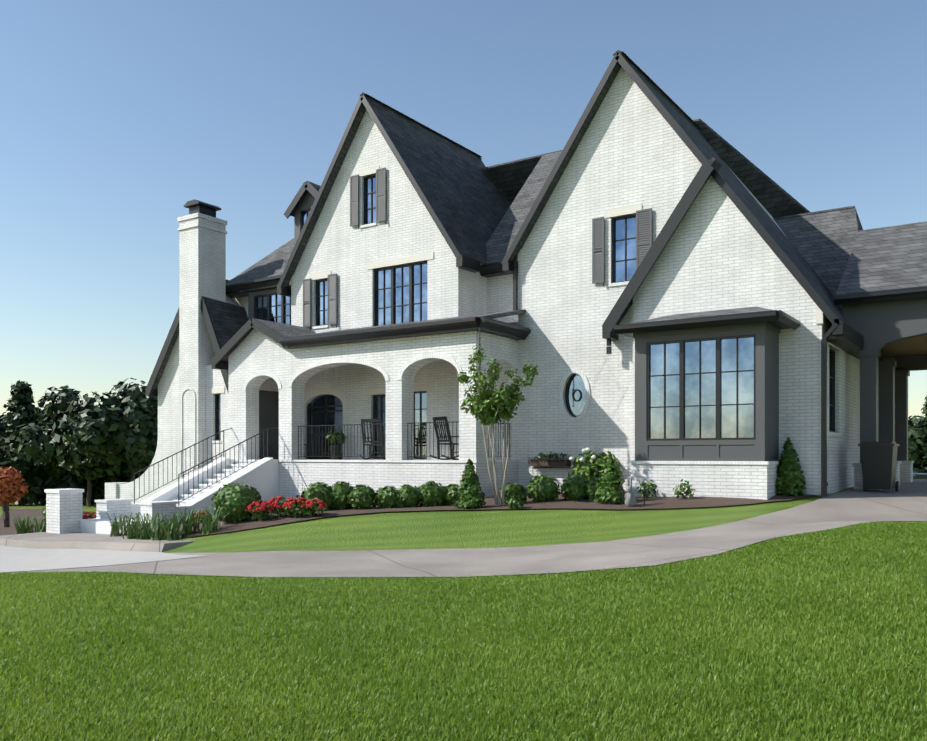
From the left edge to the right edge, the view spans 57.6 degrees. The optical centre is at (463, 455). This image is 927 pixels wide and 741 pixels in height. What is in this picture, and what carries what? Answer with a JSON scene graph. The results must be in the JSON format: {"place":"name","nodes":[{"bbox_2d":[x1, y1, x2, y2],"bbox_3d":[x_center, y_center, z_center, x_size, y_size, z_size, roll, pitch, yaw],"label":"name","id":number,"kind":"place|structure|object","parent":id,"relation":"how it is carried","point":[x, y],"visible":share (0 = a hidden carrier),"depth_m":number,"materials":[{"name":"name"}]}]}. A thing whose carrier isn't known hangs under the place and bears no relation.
{"place":"outdoors","nodes":[
{"label":"outdoors","id":0,"kind":"place"},
{"bbox_2d":[0,545,207,571],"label":"apron pavement","id":1,"kind":"structure","parent":0,"point":[14,559],"depth_m":16.68,"materials":[{"name":"concrete"}]},
{"bbox_2d":[259,378,278,391],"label":"porch entry wall","id":2,"kind":"structure","parent":0,"point":[269,384],"depth_m":25.92,"materials":[{"name":"white brick"}]},
{"bbox_2d":[326,428,346,459],"bbox_3d":[-3.760,-0.356,24.879,0.628,0.933,0.654,0,0,34],"label":"potted plant","id":3,"kind":"object","parent":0,"point":[336,448],"visible":0.83,"depth_m":24.77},
{"bbox_2d":[291,109,486,459],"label":"house wall","id":4,"kind":"structure","parent":0,"point":[341,248],"depth_m":24.76,"materials":[{"name":"white brick"}]},
{"bbox_2d":[0,479,926,740],"bbox_3d":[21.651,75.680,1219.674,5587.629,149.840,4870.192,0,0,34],"label":"lawn","id":5,"kind":"structure","parent":0,"point":[446,529],"depth_m":12.32,"materials":[{"name":"green plant"}]},
{"bbox_2d":[0,466,27,526],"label":"red maple tree","id":6,"kind":"object","parent":5,"relation":"on","point":[13,486],"visible":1,"depth_m":25.03,"materials":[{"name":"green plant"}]},
{"bbox_2d":[44,488,83,533],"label":"garden pier","id":7,"kind":"structure","parent":5,"relation":"on","point":[63,510],"depth_m":20.96,"materials":[{"name":"white brick"}]},
{"bbox_2d":[0,509,150,537],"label":"bed mulch","id":8,"kind":"object","parent":5,"relation":"on","point":[11,529],"visible":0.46,"depth_m":29.25,"materials":[{"name":"brown soil"}]},
{"bbox_2d":[11,505,226,540],"bbox_3d":[-8.366,1.546,19.510,8.964,1.078,1.684,0,0,41],"label":"liriope plant","id":9,"kind":"object","parent":8,"relation":"on","point":[166,531],"visible":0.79,"depth_m":17.39,"materials":[{"name":"green plant"}]},
{"bbox_2d":[0,532,194,551],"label":"walkway","id":10,"kind":"structure","parent":5,"relation":"on","point":[45,540],"depth_m":18.16,"materials":[{"name":"grey concrete"}]},
{"bbox_2d":[105,213,236,503],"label":"house wing","id":11,"kind":"structure","parent":5,"relation":"on","point":[202,254],"depth_m":27.98,"materials":[{"name":"white brick"}]},
{"bbox_2d":[80,457,278,533],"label":"entry stairs","id":12,"kind":"structure","parent":5,"relation":"on","point":[262,476],"depth_m":22.95,"materials":[{"name":"white concrete"}]},
{"bbox_2d":[134,421,509,505],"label":"iron railings","id":13,"kind":"object","parent":12,"relation":"on","point":[216,457],"visible":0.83,"depth_m":22.62,"materials":[{"name":"black metal"}]},
{"bbox_2d":[228,329,518,504],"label":"porch wall","id":14,"kind":"structure","parent":5,"relation":"on","point":[255,350],"depth_m":22.07,"materials":[{"name":"white brick"}]},
{"bbox_2d":[360,419,385,459],"bbox_3d":[-2.451,-0.453,23.585,0.630,1.126,0.964,0,0,14],"label":"rocking chair","id":15,"kind":"object","parent":14,"relation":"on","point":[363,421],"visible":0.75,"depth_m":23.31,"materials":[{"name":"black wood"}]},
{"bbox_2d":[430,416,458,459],"bbox_3d":[-0.327,-0.453,22.151,0.964,1.126,0.630,0,0,-36],"label":"rocking chair","id":16,"kind":"object","parent":14,"relation":"on","point":[443,419],"visible":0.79,"depth_m":21.95,"materials":[{"name":"black wood"}]},
{"bbox_2d":[232,274,517,459],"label":"house body","id":17,"kind":"structure","parent":5,"relation":"on","point":[499,293],"depth_m":23.73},
{"bbox_2d":[248,288,276,319],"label":"wall","id":18,"kind":"structure","parent":17,"relation":"attached to","point":[251,295],"depth_m":28.35,"materials":[{"name":"grey paint"}]},
{"bbox_2d":[33,491,828,536],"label":"bed mulch","id":19,"kind":"object","parent":5,"relation":"on","point":[659,502],"visible":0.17,"depth_m":17.50,"materials":[{"name":"brown soil"}]},
{"bbox_2d":[82,496,327,522],"bbox_3d":[-7.482,1.479,21.566,1.584,1.253,12.248,0,0,-43],"label":"rose shrub","id":20,"kind":"object","parent":19,"relation":"on","point":[262,510],"visible":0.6,"depth_m":17.57,"materials":[{"name":"red plant"}]},
{"bbox_2d":[41,437,807,522],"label":"shrubs","id":21,"kind":"object","parent":19,"relation":"on","point":[228,499],"visible":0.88,"depth_m":18.24,"materials":[{"name":"green plant"}]},
{"bbox_2d":[453,346,538,505],"bbox_3d":[0.631,-0.567,18.393,1.807,3.537,1.355,0,0,-32],"label":"crape myrtle tree","id":22,"kind":"object","parent":19,"relation":"on","point":[485,409],"visible":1,"depth_m":18.14,"materials":[{"name":"green plant"}]},
{"bbox_2d":[296,482,827,504],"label":"path lights","id":23,"kind":"object","parent":19,"relation":"on","point":[623,493],"visible":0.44,"depth_m":17.39,"materials":[{"name":"black metal"}]},
{"bbox_2d":[568,448,624,483],"bbox_3d":[3.107,0.427,19.672,1.402,1.235,0.955,0,0,34],"label":"hydrangea shrub","id":24,"kind":"object","parent":19,"relation":"on","point":[590,472],"visible":0.54,"depth_m":19.57,"materials":[{"name":"green plant"}]},
{"bbox_2d":[625,476,636,506],"bbox_3d":[3.391,0.729,17.152,0.240,0.650,0.280,0,0,34],"label":"rabbit statue","id":25,"kind":"object","parent":19,"relation":"on","point":[630,500],"visible":0.94,"depth_m":17.06,"materials":[{"name":"white stone"}]},
{"bbox_2d":[0,521,926,740],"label":"lawn","id":26,"kind":"structure","parent":5,"relation":"on","point":[78,729],"depth_m":6.53,"materials":[{"name":"green plant"}]},
{"bbox_2d":[0,377,926,505],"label":"trees","id":27,"kind":"object","parent":5,"relation":"on","point":[67,439],"visible":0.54,"depth_m":42.05,"materials":[{"name":"green plant"}]},
{"bbox_2d":[145,53,926,496],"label":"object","id":28,"kind":"object","parent":5,"relation":"on","point":[845,337],"visible":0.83,"depth_m":20.64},
{"bbox_2d":[518,67,859,496],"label":"house wall","id":29,"kind":"structure","parent":5,"relation":"on","point":[717,253],"depth_m":20.24,"materials":[{"name":"white brick"}]},
{"bbox_2d":[528,451,617,467],"bbox_3d":[2.690,0.093,20.912,2.362,0.430,0.276,0,0,34],"label":"window box planter","id":30,"kind":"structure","parent":29,"relation":"attached to","point":[550,460],"depth_m":21.10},
{"bbox_2d":[630,461,780,499],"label":"brick base wall","id":31,"kind":"structure","parent":5,"relation":"on","point":[745,479],"depth_m":17.70,"materials":[{"name":"white brick"}]},
{"bbox_2d":[635,327,778,460],"bbox_3d":[5.337,-1.320,18.480,2.800,2.860,1.350,0,0,34],"label":"bay panelling","id":32,"kind":"object","parent":31,"relation":"on","point":[764,446],"visible":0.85,"depth_m":17.79,"materials":[{"name":"grey wood"}]},
{"bbox_2d":[913,473,926,478],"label":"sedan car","id":33,"kind":"object","parent":5,"relation":"on","point":[919,475],"visible":0.02,"depth_m":38.66,"materials":[{"name":"paint"}]},
{"bbox_2d":[0,0,926,503],"label":"sky","id":34,"kind":"structure","parent":0,"point":[116,115],"materials":[{"name":"blue"}]},
{"bbox_2d":[1,480,926,576],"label":"driveway pavement","id":35,"kind":"structure","parent":0,"point":[905,503],"depth_m":12.76,"materials":[{"name":"grey concrete"}]},
{"bbox_2d":[858,442,898,491],"bbox_3d":[9.277,0.248,18.829,0.720,1.110,0.878,0,0,34],"label":"wheelie bin","id":36,"kind":"object","parent":35,"relation":"on","point":[878,461],"visible":0.96,"depth_m":18.54,"materials":[{"name":"black plastic"}]},
{"bbox_2d":[852,461,913,490],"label":"carport piers","id":37,"kind":"structure","parent":35,"relation":"on","point":[904,471],"depth_m":21.69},
{"bbox_2d":[842,297,926,462],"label":"carport frame","id":38,"kind":"object","parent":35,"relation":"on","point":[878,325],"visible":0.71,"depth_m":19.46,"materials":[{"name":"grey paint"}]},
{"bbox_2d":[181,166,859,478],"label":"house masonry trim","id":39,"kind":"structure","parent":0,"point":[621,211],"depth_m":23.53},
{"bbox_2d":[217,177,831,455],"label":"window","id":40,"kind":"structure","parent":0,"point":[728,388],"depth_m":18.53,"materials":[{"name":"glass"}]},
{"bbox_2d":[153,50,926,389],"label":"house roofs","id":41,"kind":"structure","parent":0,"point":[479,208],"depth_m":24.50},
{"bbox_2d":[294,191,314,245],"bbox_3d":[-4.508,-8.199,30.044,1.600,2.150,2.600,0,0,34],"label":"dormer body","id":42,"kind":"object","parent":41,"relation":"on","point":[307,201],"visible":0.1,"depth_m":29.27,"materials":[{"name":"grey paint"}]},
{"bbox_2d":[526,335,623,455],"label":"wire trellis wall","id":43,"kind":"structure","parent":0,"point":[585,397],"depth_m":21.01,"materials":[{"name":"metal"}]}
]}

